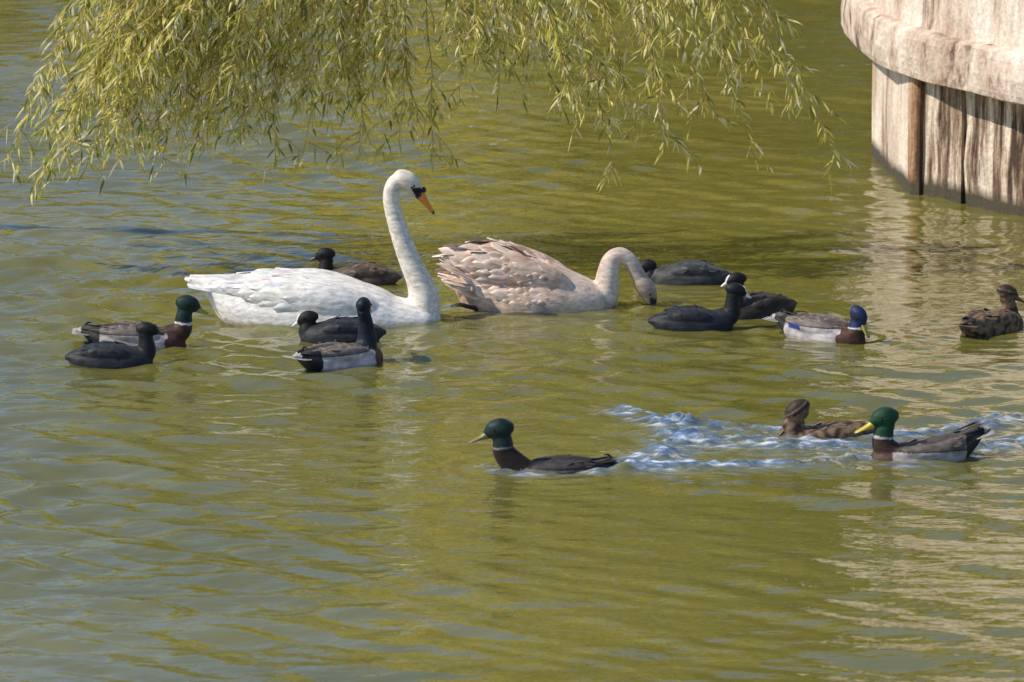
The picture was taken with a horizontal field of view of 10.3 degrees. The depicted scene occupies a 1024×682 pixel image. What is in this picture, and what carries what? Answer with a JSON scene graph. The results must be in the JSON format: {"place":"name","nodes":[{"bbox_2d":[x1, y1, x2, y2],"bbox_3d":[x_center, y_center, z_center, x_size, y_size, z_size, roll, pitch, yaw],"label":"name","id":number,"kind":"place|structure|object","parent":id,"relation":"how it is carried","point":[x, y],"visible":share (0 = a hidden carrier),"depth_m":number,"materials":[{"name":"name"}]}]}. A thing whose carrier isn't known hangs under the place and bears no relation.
{"place":"outdoors","nodes":[
{"label":"outdoors","id":0,"kind":"place"},
{"bbox_2d":[0,0,1023,681],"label":"water","id":1,"kind":"structure","parent":0,"point":[216,498],"depth_m":23.00,"materials":[{"name":"green liquid"}]},
{"bbox_2d":[65,322,163,368],"bbox_3d":[-1.669,0.045,23.906,0.421,0.255,0.188,0,11,0],"label":"coot","id":2,"kind":"object","parent":1,"relation":"on","point":[102,354],"visible":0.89,"depth_m":23.85,"materials":[{"name":"black"}]},
{"bbox_2d":[72,295,213,349],"bbox_3d":[-1.580,-0.055,24.356,0.609,0.287,0.199,0,11,-2],"label":"mallard drake","id":3,"kind":"object","parent":1,"relation":"on","point":[177,332],"visible":0.58,"depth_m":24.32,"materials":[{"name":"black"}]},
{"bbox_2d":[184,169,440,328],"bbox_3d":[-0.868,-0.335,24.913,1.136,0.843,0.443,0,11,0],"label":"mute swan","id":4,"kind":"object","parent":1,"relation":"on","point":[283,296],"visible":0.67,"depth_m":24.82,"materials":[{"name":"white"}]},
{"bbox_2d":[285,297,382,371],"bbox_3d":[-0.740,0.003,23.892,0.489,0.345,0.199,-9,14,-41],"label":"duck","id":5,"kind":"object","parent":1,"relation":"on","point":[363,350],"visible":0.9,"depth_m":23.87,"materials":[{"name":"black"}]},
{"bbox_2d":[292,310,385,343],"bbox_3d":[-0.743,-0.033,24.471,0.406,0.201,0.184,0,11,-2],"label":"coot","id":6,"kind":"object","parent":1,"relation":"on","point":[338,328],"visible":0.58,"depth_m":24.41,"materials":[{"name":"black"}]},
{"bbox_2d":[310,247,401,285],"bbox_3d":[-0.709,-0.306,25.823,0.419,0.240,0.186,0,11,0],"label":"duck","id":7,"kind":"object","parent":1,"relation":"on","point":[373,273],"visible":0.57,"depth_m":25.78,"materials":[{"name":"black"}]},
{"bbox_2d":[432,237,656,312],"bbox_3d":[0.149,-0.239,25.292,1.014,0.440,0.456,0,11,0],"label":"mute swan cygnet","id":8,"kind":"object","parent":1,"relation":"on","point":[491,275],"visible":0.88,"depth_m":25.14,"materials":[{"name":"beige"}]},
{"bbox_2d":[468,418,623,473],"bbox_3d":[0.133,0.446,21.834,0.608,0.306,0.199,0,11,-1],"label":"mallard drake","id":9,"kind":"object","parent":1,"relation":"on","point":[506,453],"visible":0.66,"depth_m":21.79,"materials":[{"name":"black"}]},
{"bbox_2d":[640,259,731,285],"bbox_3d":[0.773,-0.285,25.890,0.453,0.175,0.185,0,11,2],"label":"coot","id":10,"kind":"object","parent":1,"relation":"on","point":[693,272],"visible":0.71,"depth_m":25.82,"materials":[{"name":"black"}]},
{"bbox_2d":[648,282,750,331],"bbox_3d":[0.816,-0.119,24.742,0.451,0.271,0.184,-1,11,-3],"label":"coot","id":11,"kind":"object","parent":1,"relation":"on","point":[691,318],"visible":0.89,"depth_m":24.70,"materials":[{"name":"black"}]},
{"bbox_2d":[721,272,796,319],"bbox_3d":[1.092,-0.180,25.055,0.395,0.276,0.184,-7,13,-33],"label":"coot","id":12,"kind":"object","parent":1,"relation":"on","point":[759,305],"visible":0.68,"depth_m":24.97,"materials":[{"name":"black"}]},
{"bbox_2d":[762,305,869,343],"bbox_3d":[1.327,-0.061,24.541,0.523,0.232,0.199,8,13,37],"label":"mallard drake","id":13,"kind":"object","parent":1,"relation":"on","point":[823,327],"visible":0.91,"depth_m":24.44,"materials":[{"name":"white"}]},
{"bbox_2d":[778,399,873,438],"bbox_3d":[1.279,0.355,22.473,0.490,0.264,0.200,-1,11,-6],"label":"mallard hen","id":14,"kind":"object","parent":1,"relation":"on","point":[796,413],"visible":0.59,"depth_m":22.41,"materials":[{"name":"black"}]},
{"bbox_2d":[854,407,994,461],"bbox_3d":[1.591,0.397,22.020,0.546,0.298,0.199,-1,11,-8],"label":"mallard drake","id":15,"kind":"object","parent":1,"relation":"on","point":[957,446],"visible":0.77,"depth_m":21.96,"materials":[{"name":"black"}]},
{"bbox_2d":[841,0,1023,216],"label":"stone pier","id":16,"kind":"structure","parent":1,"relation":"in","point":[947,99],"depth_m":28.03,"materials":[{"name":"concrete"}]},
{"bbox_2d":[950,284,1023,336],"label":"mallard hen","id":17,"kind":"object","parent":1,"relation":"on","point":[1005,318],"visible":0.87,"depth_m":24.61,"materials":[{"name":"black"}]},
{"bbox_3d":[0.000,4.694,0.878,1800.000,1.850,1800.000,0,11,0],"label":"ground","id":18,"kind":"structure","parent":0,"visible":0},
{"bbox_2d":[0,0,858,204],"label":"willow tree","id":19,"kind":"object","parent":18,"relation":"on","point":[146,28],"visible":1,"depth_m":26.05,"materials":[{"name":"green plant"}]}
]}

